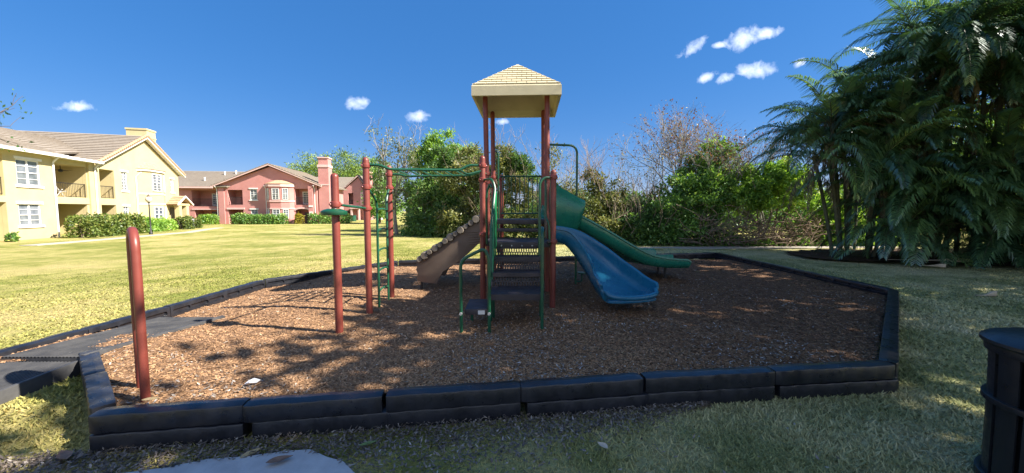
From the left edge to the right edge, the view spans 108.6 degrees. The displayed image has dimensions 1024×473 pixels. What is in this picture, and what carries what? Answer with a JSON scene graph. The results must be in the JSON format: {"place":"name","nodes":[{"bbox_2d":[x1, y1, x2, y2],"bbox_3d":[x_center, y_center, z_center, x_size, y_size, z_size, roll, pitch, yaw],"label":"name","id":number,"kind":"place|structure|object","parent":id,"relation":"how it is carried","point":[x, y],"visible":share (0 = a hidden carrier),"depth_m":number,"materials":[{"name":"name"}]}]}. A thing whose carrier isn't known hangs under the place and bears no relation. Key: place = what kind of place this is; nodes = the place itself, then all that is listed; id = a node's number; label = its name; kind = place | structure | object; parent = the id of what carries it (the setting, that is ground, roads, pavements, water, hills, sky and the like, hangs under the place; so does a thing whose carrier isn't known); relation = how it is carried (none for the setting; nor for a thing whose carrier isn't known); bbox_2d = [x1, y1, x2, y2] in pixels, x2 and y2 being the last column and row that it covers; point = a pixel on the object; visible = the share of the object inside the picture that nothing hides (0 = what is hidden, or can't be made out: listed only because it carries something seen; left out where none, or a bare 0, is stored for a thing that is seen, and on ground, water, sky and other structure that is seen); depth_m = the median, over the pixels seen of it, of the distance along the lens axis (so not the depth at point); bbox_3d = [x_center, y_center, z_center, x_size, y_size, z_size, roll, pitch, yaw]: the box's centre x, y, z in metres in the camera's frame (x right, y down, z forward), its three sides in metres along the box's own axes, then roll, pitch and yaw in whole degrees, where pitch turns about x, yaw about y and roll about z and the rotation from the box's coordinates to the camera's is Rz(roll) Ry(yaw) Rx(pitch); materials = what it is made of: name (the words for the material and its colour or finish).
{"place":"outdoors","nodes":[
{"label":"outdoors","id":0,"kind":"place"},
{"bbox_2d":[0,259,886,405],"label":"mulch ground","id":1,"kind":"structure","parent":0,"point":[768,291],"depth_m":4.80,"materials":[{"name":"brown wood"}]},
{"bbox_2d":[126,227,150,401],"bbox_3d":[-2.982,0.660,2.938,0.368,1.480,0.060,3,5,40],"label":"post","id":2,"kind":"object","parent":1,"relation":"on","point":[136,291],"visible":0.94,"depth_m":2.83,"materials":[{"name":"metal"}]},
{"bbox_2d":[320,64,691,333],"bbox_3d":[0.698,-0.954,6.329,6.666,4.435,3.834,-1,4,-13],"label":"play structure","id":3,"kind":"object","parent":1,"relation":"on","point":[603,255],"visible":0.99,"depth_m":6.05,"materials":[{"name":"paint"}]},
{"bbox_2d":[0,0,994,211],"label":"sky","id":4,"kind":"structure","parent":0,"point":[222,85],"materials":[{"name":"blue"}]},
{"bbox_2d":[0,211,1023,472],"bbox_3d":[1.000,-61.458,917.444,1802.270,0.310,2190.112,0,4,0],"label":"lawn","id":5,"kind":"structure","parent":0,"point":[264,243],"depth_m":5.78,"materials":[{"name":"green plant"}]},
{"bbox_2d":[3,231,20,241],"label":"hedge","id":6,"kind":"object","parent":5,"relation":"on","point":[8,237],"visible":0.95,"depth_m":19.79,"materials":[{"name":"green plant"}]},
{"bbox_2d":[0,88,32,151],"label":"twiggy tree","id":7,"kind":"object","parent":5,"relation":"on","point":[7,109],"visible":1,"depth_m":9.91,"materials":[{"name":"brown plant"}]},
{"bbox_2d":[0,329,87,356],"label":"border timber","id":8,"kind":"object","parent":5,"relation":"on","point":[6,351],"visible":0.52,"depth_m":3.97,"materials":[{"name":"black plastic"}]},
{"bbox_2d":[0,127,193,240],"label":"apartment building","id":9,"kind":"structure","parent":5,"relation":"on","point":[131,170],"depth_m":26.61,"materials":[{"name":"yellow paint"}]},
{"bbox_2d":[13,155,43,188],"bbox_3d":[-28.253,-3.729,21.479,0.180,1.750,1.610,-1,4,-15],"label":"window","id":10,"kind":"structure","parent":9,"relation":"in","point":[27,171],"depth_m":21.47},
{"bbox_2d":[16,201,45,227],"bbox_3d":[-28.228,-1.283,21.555,0.180,1.520,1.540,-1,4,-15],"label":"window","id":11,"kind":"structure","parent":9,"relation":"in","point":[29,212],"depth_m":21.54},
{"bbox_2d":[120,170,129,191],"bbox_3d":[-31.522,-4.495,29.906,0.180,1.780,0.820,-1,4,-15],"label":"window","id":12,"kind":"structure","parent":9,"relation":"in","point":[123,172],"depth_m":29.93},
{"bbox_2d":[152,174,161,191],"bbox_3d":[-31.617,-4.771,32.757,0.080,1.520,1.150,-1,4,-15],"label":"window","id":13,"kind":"structure","parent":9,"relation":"in","point":[156,179],"depth_m":32.72,"materials":[{"name":"white glass"}]},
{"bbox_2d":[154,207,163,218],"bbox_3d":[-31.617,-1.992,32.948,0.080,1.350,1.150,-1,4,-15],"label":"window","id":14,"kind":"structure","parent":9,"relation":"in","point":[158,211],"depth_m":32.90,"materials":[{"name":"white glass"}]},
{"bbox_2d":[61,211,148,237],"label":"hedge","id":15,"kind":"object","parent":5,"relation":"on","point":[108,225],"visible":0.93,"depth_m":23.76,"materials":[{"name":"green plant"}]},
{"bbox_2d":[0,315,224,404],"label":"access ramp","id":16,"kind":"structure","parent":5,"relation":"on","point":[38,368],"depth_m":3.55,"materials":[{"name":"concrete"}]},
{"bbox_2d":[19,228,218,245],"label":"walkway","id":17,"kind":"structure","parent":5,"relation":"on","point":[115,238],"depth_m":21.30,"materials":[{"name":"concrete"}]},
{"bbox_2d":[81,307,170,333],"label":"border timber","id":18,"kind":"object","parent":5,"relation":"on","point":[127,320],"visible":0.52,"depth_m":4.78,"materials":[{"name":"black plastic"}]},
{"bbox_2d":[145,194,152,233],"bbox_3d":[-25.850,-1.597,26.252,0.380,2.880,0.370,0,4,0],"label":"street lamp","id":19,"kind":"object","parent":5,"relation":"on","point":[148,199],"visible":0.97,"depth_m":26.21,"materials":[{"name":"metal"}]},
{"bbox_2d":[126,216,177,231],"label":"hedge","id":20,"kind":"object","parent":5,"relation":"on","point":[162,224],"visible":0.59,"depth_m":30.55,"materials":[{"name":"green plant"}]},
{"bbox_2d":[89,422,251,452],"bbox_3d":[-2.421,1.407,2.635,0.959,0.134,0.135,-1,4,-8],"label":"border timber","id":21,"kind":"object","parent":5,"relation":"on","point":[148,438],"visible":0.51,"depth_m":2.57,"materials":[{"name":"black plastic"}]},
{"bbox_2d":[88,397,250,433],"bbox_3d":[-2.422,1.272,2.632,0.959,0.134,0.135,-1,4,-8],"label":"border timber","id":22,"kind":"object","parent":21,"relation":"on","point":[137,417],"visible":0.98,"depth_m":2.58,"materials":[{"name":"black plastic"}]},
{"bbox_2d":[173,215,195,228],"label":"hedge","id":23,"kind":"object","parent":5,"relation":"on","point":[187,223],"visible":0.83,"depth_m":33.58,"materials":[{"name":"green plant"}]},
{"bbox_2d":[163,291,225,316],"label":"border timber","id":24,"kind":"object","parent":5,"relation":"on","point":[186,305],"visible":0.91,"depth_m":5.88,"materials":[{"name":"black plastic"}]},
{"bbox_2d":[197,214,220,224],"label":"hedge","id":25,"kind":"object","parent":5,"relation":"on","point":[209,218],"visible":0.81,"depth_m":45.81,"materials":[{"name":"green plant"}]},
{"bbox_2d":[127,449,353,472],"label":"concrete slab","id":26,"kind":"structure","parent":5,"relation":"on","point":[300,461],"depth_m":2.35,"materials":[{"name":"grey concrete"}]},
{"bbox_2d":[266,455,292,462],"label":"fallen leaf","id":27,"kind":"object","parent":26,"relation":"on","point":[277,458],"visible":1,"depth_m":2.38,"materials":[{"name":"brown plant"}]},
{"bbox_2d":[220,280,264,300],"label":"border timber","id":28,"kind":"object","parent":5,"relation":"on","point":[242,289],"visible":0.96,"depth_m":6.91,"materials":[{"name":"black plastic"}]},
{"bbox_2d":[229,212,289,223],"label":"hedge","id":29,"kind":"object","parent":5,"relation":"on","point":[245,218],"visible":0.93,"depth_m":46.24,"materials":[{"name":"green plant"}]},
{"bbox_2d":[178,157,346,223],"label":"apartment building","id":30,"kind":"structure","parent":5,"relation":"on","point":[268,188],"depth_m":48.06,"materials":[{"name":"pink paint"}]},
{"bbox_2d":[249,188,257,200],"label":"window","id":31,"kind":"structure","parent":30,"relation":"in","point":[253,191],"depth_m":47.90,"materials":[{"name":"grey glass"}]},
{"bbox_2d":[271,188,278,199],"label":"window","id":32,"kind":"structure","parent":30,"relation":"in","point":[275,191],"depth_m":47.49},
{"bbox_2d":[263,272,319,287],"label":"border timber","id":33,"kind":"object","parent":5,"relation":"on","point":[281,281],"visible":0.87,"depth_m":7.90,"materials":[{"name":"black plastic"}]},
{"bbox_2d":[294,213,305,223],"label":"bush","id":34,"kind":"object","parent":5,"relation":"on","point":[298,218],"visible":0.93,"depth_m":47.49,"materials":[{"name":"yellow plant"}]},
{"bbox_2d":[284,156,315,179],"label":"pine tree","id":35,"kind":"object","parent":5,"relation":"on","point":[293,165],"visible":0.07,"depth_m":91.76,"materials":[{"name":"green plant"}]},
{"bbox_2d":[252,404,387,438],"bbox_3d":[-1.418,1.393,2.789,0.959,0.134,0.135,-1,4,-8],"label":"border timber","id":36,"kind":"object","parent":5,"relation":"on","point":[312,425],"visible":0.5,"depth_m":2.72,"materials":[{"name":"black plastic"}]},
{"bbox_2d":[243,389,384,422],"bbox_3d":[-1.466,1.264,2.765,0.959,0.134,0.135,-1,4,-8],"label":"border timber","id":37,"kind":"object","parent":36,"relation":"on","point":[293,407],"visible":1,"depth_m":2.72,"materials":[{"name":"black plastic"}]},
{"bbox_2d":[289,151,360,176],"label":"tree","id":38,"kind":"object","parent":5,"relation":"on","point":[314,171],"visible":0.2,"depth_m":85.76,"materials":[{"name":"green plant"}]},
{"bbox_2d":[307,212,351,223],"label":"hedge","id":39,"kind":"object","parent":5,"relation":"on","point":[317,218],"visible":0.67,"depth_m":47.88,"materials":[{"name":"green plant"}]},
{"bbox_2d":[318,266,362,276],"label":"border timber","id":40,"kind":"object","parent":5,"relation":"on","point":[330,272],"visible":0.57,"depth_m":8.96,"materials":[{"name":"black plastic"}]},
{"bbox_2d":[307,168,377,219],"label":"apartment building","id":41,"kind":"structure","parent":5,"relation":"on","point":[352,185],"depth_m":68.55,"materials":[{"name":"pink paint"}]},
{"bbox_2d":[329,145,404,182],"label":"tree","id":42,"kind":"object","parent":5,"relation":"on","point":[343,155],"visible":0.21,"depth_m":90.19,"materials":[{"name":"green plant"}]},
{"bbox_2d":[341,162,402,195],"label":"tree","id":43,"kind":"object","parent":5,"relation":"on","point":[353,170],"visible":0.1,"depth_m":77.67,"materials":[{"name":"green plant"}]},
{"bbox_2d":[361,261,397,268],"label":"border timber","id":44,"kind":"object","parent":5,"relation":"on","point":[382,264],"visible":0.42,"depth_m":9.89,"materials":[{"name":"black plastic"}]},
{"bbox_2d":[357,155,406,222],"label":"broadleaf tree","id":45,"kind":"object","parent":5,"relation":"on","point":[374,170],"visible":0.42,"depth_m":48.64,"materials":[{"name":"green plant"}]},
{"bbox_2d":[363,113,427,234],"bbox_3d":[-7.680,-4.042,24.838,4.160,8.187,3.037,0,4,0],"label":"slender tree","id":46,"kind":"object","parent":5,"relation":"on","point":[395,194],"visible":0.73,"depth_m":24.61,"materials":[{"name":"grey plant"}]},
{"bbox_2d":[398,260,416,266],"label":"border timber","id":47,"kind":"object","parent":5,"relation":"on","point":[408,263],"visible":0.3,"depth_m":10.38,"materials":[{"name":"black plastic"}]},
{"bbox_2d":[397,142,479,236],"bbox_3d":[-4.574,-3.069,23.945,5.681,6.560,4.333,0,4,0],"label":"shrub","id":48,"kind":"object","parent":5,"relation":"on","point":[423,221],"visible":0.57,"depth_m":23.72,"materials":[{"name":"green plant"}]},
{"bbox_2d":[407,128,477,190],"bbox_3d":[-5.378,-4.515,29.563,6.916,8.478,4.568,0,4,0],"label":"broadleaf tree","id":49,"kind":"object","parent":5,"relation":"on","point":[431,140],"visible":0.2,"depth_m":28.87,"materials":[{"name":"green plant"}]},
{"bbox_2d":[387,402,519,427],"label":"border timber","id":50,"kind":"object","parent":5,"relation":"on","point":[473,413],"visible":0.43,"depth_m":2.85,"materials":[{"name":"black plastic"}]},
{"bbox_2d":[386,380,520,411],"bbox_3d":[-0.450,1.252,2.906,1.031,0.134,0.135,-1,4,-8],"label":"border timber","id":51,"kind":"object","parent":50,"relation":"on","point":[445,396],"visible":1,"depth_m":2.86,"materials":[{"name":"black plastic"}]},
{"bbox_2d":[431,123,496,237],"bbox_3d":[-2.548,-3.633,22.755,4.800,7.807,4.434,0,4,0],"label":"shrub","id":52,"kind":"object","parent":5,"relation":"on","point":[456,212],"visible":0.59,"depth_m":22.13,"materials":[{"name":"green plant"}]},
{"bbox_2d":[454,258,479,264],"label":"border timber","id":53,"kind":"object","parent":5,"relation":"on","point":[472,261],"visible":0.38,"depth_m":10.75,"materials":[{"name":"black plastic"}]},
{"bbox_2d":[466,120,537,237],"bbox_3d":[-0.039,-3.444,20.532,5.842,7.642,3.236,0,4,0],"label":"vine shrub","id":54,"kind":"object","parent":5,"relation":"on","point":[499,148],"visible":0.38,"depth_m":20.67,"materials":[{"name":"green plant"}]},
{"bbox_2d":[0,253,1006,472],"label":"leaf litter","id":55,"kind":"object","parent":5,"relation":"on","point":[76,455],"visible":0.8,"depth_m":2.63,"materials":[{"name":"brown plant"}]},
{"bbox_2d":[56,450,72,458],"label":"fallen leaf","id":56,"kind":"object","parent":55,"relation":"on","point":[64,454],"visible":1,"depth_m":2.43,"materials":[{"name":"plant"}]},
{"bbox_2d":[489,132,540,234],"bbox_3d":[0.261,-3.084,21.954,3.521,6.657,2.562,1,4,21],"label":"vine covered tree","id":57,"kind":"object","parent":5,"relation":"on","point":[529,168],"visible":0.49,"depth_m":21.28,"materials":[{"name":"green plant"}]},
{"bbox_2d":[528,127,595,216],"bbox_3d":[2.791,-2.838,20.181,3.930,6.430,3.635,0,4,0],"label":"bare shrub","id":58,"kind":"object","parent":5,"relation":"on","point":[566,182],"visible":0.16,"depth_m":20.05,"materials":[{"name":"brown plant"}]},
{"bbox_2d":[556,256,577,261],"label":"border timber","id":59,"kind":"object","parent":5,"relation":"on","point":[565,258],"visible":0.37,"depth_m":11.33,"materials":[{"name":"black plastic"}]},
{"bbox_2d":[525,390,648,417],"bbox_3d":[0.627,1.377,3.064,1.031,0.134,0.135,-1,4,-8],"label":"border timber","id":60,"kind":"object","parent":5,"relation":"on","point":[572,406],"visible":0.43,"depth_m":3.00,"materials":[{"name":"black plastic"}]},
{"bbox_2d":[519,373,642,401],"bbox_3d":[0.578,1.244,3.052,1.031,0.134,0.135,-1,4,-8],"label":"border timber","id":61,"kind":"object","parent":60,"relation":"on","point":[551,389],"visible":1,"depth_m":3.00,"materials":[{"name":"black plastic"}]},
{"bbox_2d":[563,138,673,240],"bbox_3d":[4.664,-2.411,18.456,4.490,5.821,4.895,-1,4,-18],"label":"shrub","id":62,"kind":"object","parent":5,"relation":"on","point":[601,203],"visible":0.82,"depth_m":18.61,"materials":[{"name":"green plant"}]},
{"bbox_2d":[608,160,679,244],"bbox_3d":[6.696,-1.660,18.074,3.942,4.439,4.493,3,5,39],"label":"shrub","id":63,"kind":"object","parent":5,"relation":"on","point":[645,207],"visible":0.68,"depth_m":17.93,"materials":[{"name":"green plant"}]},
{"bbox_2d":[609,137,687,214],"bbox_3d":[7.111,-2.569,20.278,4.219,5.865,3.372,0,4,0],"label":"bare tree","id":64,"kind":"object","parent":5,"relation":"on","point":[651,174],"visible":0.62,"depth_m":20.24,"materials":[{"name":"brown plant"}]},
{"bbox_2d":[400,204,899,246],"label":"undergrowth","id":65,"kind":"object","parent":5,"relation":"on","point":[403,230],"visible":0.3,"depth_m":17.52,"materials":[{"name":"green plant"}]},
{"bbox_2d":[663,253,686,258],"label":"border timber","id":66,"kind":"object","parent":5,"relation":"on","point":[680,255],"visible":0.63,"depth_m":12.12,"materials":[{"name":"black plastic"}]},
{"bbox_2d":[402,178,963,232],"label":"woodland","id":67,"kind":"object","parent":5,"relation":"on","point":[409,206],"visible":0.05,"depth_m":29.94,"materials":[{"name":"green plant"}]},
{"bbox_2d":[606,97,781,224],"bbox_3d":[9.066,-3.406,19.087,6.271,7.748,7.838,-2,5,-32],"label":"bare tree","id":68,"kind":"object","parent":5,"relation":"on","point":[682,144],"visible":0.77,"depth_m":18.24,"materials":[{"name":"grey plant"}]},
{"bbox_2d":[686,252,715,258],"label":"border timber","id":69,"kind":"object","parent":5,"relation":"on","point":[701,255],"visible":0.99,"depth_m":12.29,"materials":[{"name":"black plastic"}]},
{"bbox_2d":[646,386,774,407],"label":"border timber","id":70,"kind":"object","parent":5,"relation":"on","point":[736,395],"visible":0.51,"depth_m":3.14,"materials":[{"name":"black plastic"}]},
{"bbox_2d":[640,366,774,392],"bbox_3d":[1.704,1.234,3.200,1.178,0.134,0.135,0,4,-6],"label":"border timber","id":71,"kind":"object","parent":70,"relation":"on","point":[702,379],"visible":0.99,"depth_m":3.15,"materials":[{"name":"black plastic"}]},
{"bbox_2d":[645,109,779,245],"bbox_3d":[9.613,-2.915,17.527,6.398,6.995,3.838,2,4,22],"label":"shrub","id":72,"kind":"object","parent":5,"relation":"on","point":[690,192],"visible":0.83,"depth_m":17.27,"materials":[{"name":"green plant"}]},
{"bbox_2d":[715,256,733,260],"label":"border timber","id":73,"kind":"object","parent":5,"relation":"on","point":[717,258],"visible":0.41,"depth_m":12.11,"materials":[{"name":"black plastic"}]},
{"bbox_2d":[716,252,738,260],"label":"border timber","id":74,"kind":"object","parent":73,"relation":"on","point":[726,256],"visible":0.98,"depth_m":11.75,"materials":[{"name":"black plastic"}]},
{"bbox_2d":[682,112,810,231],"bbox_3d":[13.739,-3.580,22.076,6.835,7.660,7.928,0,4,0],"label":"bare tree","id":75,"kind":"object","parent":5,"relation":"on","point":[765,155],"visible":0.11,"depth_m":20.70,"materials":[{"name":"brown plant"}]},
{"bbox_2d":[657,201,852,246],"bbox_3d":[11.700,-0.664,17.324,10.052,2.310,1.797,0,4,0],"label":"dry vine tangle","id":76,"kind":"object","parent":5,"relation":"on","point":[757,232],"visible":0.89,"depth_m":16.99,"materials":[{"name":"brown plant"}]},
{"bbox_2d":[714,150,826,240],"bbox_3d":[12.380,-2.062,17.541,4.886,5.245,3.251,-2,4,-28],"label":"shrub","id":77,"kind":"object","parent":5,"relation":"on","point":[773,182],"visible":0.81,"depth_m":16.91,"materials":[{"name":"green plant"}]},
{"bbox_2d":[774,377,898,399],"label":"border timber","id":78,"kind":"object","parent":5,"relation":"on","point":[812,390],"visible":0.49,"depth_m":3.27,"materials":[{"name":"black plastic"}]},
{"bbox_2d":[766,360,894,384],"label":"border timber","id":79,"kind":"object","parent":78,"relation":"on","point":[807,373],"visible":0.96,"depth_m":3.27,"materials":[{"name":"black plastic"}]},
{"bbox_2d":[795,183,880,245],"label":"shrub","id":80,"kind":"object","parent":5,"relation":"on","point":[821,212],"visible":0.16,"depth_m":17.47,"materials":[{"name":"green plant"}]},
{"bbox_2d":[901,98,1003,235],"bbox_3d":[28.005,-4.627,22.589,12.139,9.744,5.965,0,4,0],"label":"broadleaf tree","id":81,"kind":"object","parent":5,"relation":"on","point":[954,142],"visible":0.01,"depth_m":22.18,"materials":[{"name":"green plant"}]},
{"bbox_2d":[973,327,1023,472],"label":"litter bin","id":82,"kind":"object","parent":5,"relation":"on","point":[1002,390],"visible":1,"depth_m":2.13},
{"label":"border timber","id":83,"kind":"object","parent":5,"relation":"on","visible":0},
{"bbox_2d":[878,332,898,375],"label":"border timber","id":84,"kind":"object","parent":83,"relation":"on","point":[889,349],"visible":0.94,"depth_m":3.69,"materials":[{"name":"black plastic"}]},
{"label":"border timber","id":85,"kind":"object","parent":5,"relation":"on","visible":0},
{"bbox_2d":[882,314,898,335],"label":"border timber","id":86,"kind":"object","parent":85,"relation":"on","point":[891,324],"visible":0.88,"depth_m":4.52,"materials":[{"name":"black plastic"}]},
{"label":"border timber","id":87,"kind":"object","parent":5,"relation":"on","visible":0},
{"bbox_2d":[885,300,898,315],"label":"border timber","id":88,"kind":"object","parent":87,"relation":"on","point":[892,306],"visible":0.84,"depth_m":5.30,"materials":[{"name":"black plastic"}]},
{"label":"border timber","id":89,"kind":"object","parent":5,"relation":"on","visible":0},
{"bbox_2d":[887,289,898,300],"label":"border timber","id":90,"kind":"object","parent":89,"relation":"on","point":[892,294],"visible":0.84,"depth_m":6.07,"materials":[{"name":"black plastic"}]},
{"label":"border timber","id":91,"kind":"object","parent":5,"relation":"on","visible":0},
{"bbox_2d":[833,277,894,295],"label":"border timber","id":92,"kind":"object","parent":91,"relation":"on","point":[878,289],"visible":0.98,"depth_m":7.08,"materials":[{"name":"black plastic"}]},
{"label":"border timber","id":93,"kind":"object","parent":5,"relation":"on","visible":0},
{"bbox_2d":[792,269,834,282],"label":"border timber","id":94,"kind":"object","parent":93,"relation":"on","point":[818,276],"visible":0.95,"depth_m":8.24,"materials":[{"name":"black plastic"}]},
{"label":"border timber","id":95,"kind":"object","parent":5,"relation":"on","visible":0},
{"bbox_2d":[761,262,795,272],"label":"border timber","id":96,"kind":"object","parent":95,"relation":"on","point":[777,267],"visible":0.98,"depth_m":9.42,"materials":[{"name":"black plastic"}]},
{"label":"border timber","id":97,"kind":"object","parent":5,"relation":"on","visible":0},
{"bbox_2d":[736,257,761,266],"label":"border timber","id":98,"kind":"object","parent":97,"relation":"on","point":[749,261],"visible":0.98,"depth_m":10.58,"materials":[{"name":"black plastic"}]},
{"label":"border timber","id":99,"kind":"object","parent":5,"relation":"on","visible":0},
{"bbox_2d":[78,349,105,388],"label":"border timber","id":100,"kind":"object","parent":99,"relation":"on","point":[90,363],"visible":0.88,"depth_m":3.37,"materials":[{"name":"black plastic"}]},
{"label":"border timber","id":101,"kind":"object","parent":5,"relation":"on","visible":0},
{"bbox_2d":[84,371,116,415],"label":"border timber","id":102,"kind":"object","parent":101,"relation":"on","point":[99,393],"visible":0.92,"depth_m":2.83,"materials":[{"name":"black plastic"}]},
{"bbox_2d":[639,246,898,248],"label":"path","id":103,"kind":"structure","parent":0,"point":[756,247],"depth_m":16.50,"materials":[{"name":"concrete"}]},
{"bbox_2d":[785,248,1015,265],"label":"soil ground","id":104,"kind":"structure","parent":0,"point":[857,255],"depth_m":12.74,"materials":[{"name":"brown soil"}]},
{"bbox_2d":[738,57,1023,265],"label":"clumping palm","id":105,"kind":"object","parent":104,"relation":"on","point":[838,142],"visible":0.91,"depth_m":11.78,"materials":[{"name":"plant"}]},
{"bbox_2d":[794,30,997,250],"bbox_3d":[14.420,-3.536,14.684,5.600,8.554,5.715,0,4,0],"label":"clumping palm","id":106,"kind":"object","parent":104,"relation":"on","point":[851,49],"visible":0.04,"depth_m":14.30,"materials":[{"name":"plant"}]},
{"bbox_2d":[800,0,1023,269],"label":"clumping palm","id":107,"kind":"object","parent":104,"relation":"on","point":[929,41],"visible":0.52,"depth_m":11.11,"materials":[{"name":"plant"}]},
{"bbox_2d":[861,0,1023,271],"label":"clumping palm","id":108,"kind":"object","parent":104,"relation":"on","point":[959,9],"visible":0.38,"depth_m":10.98,"materials":[{"name":"plant"}]},
{"bbox_2d":[929,6,1023,265],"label":"clumping palm","id":109,"kind":"object","parent":104,"relation":"on","point":[1017,140],"visible":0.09,"depth_m":11.19,"materials":[{"name":"plant"}]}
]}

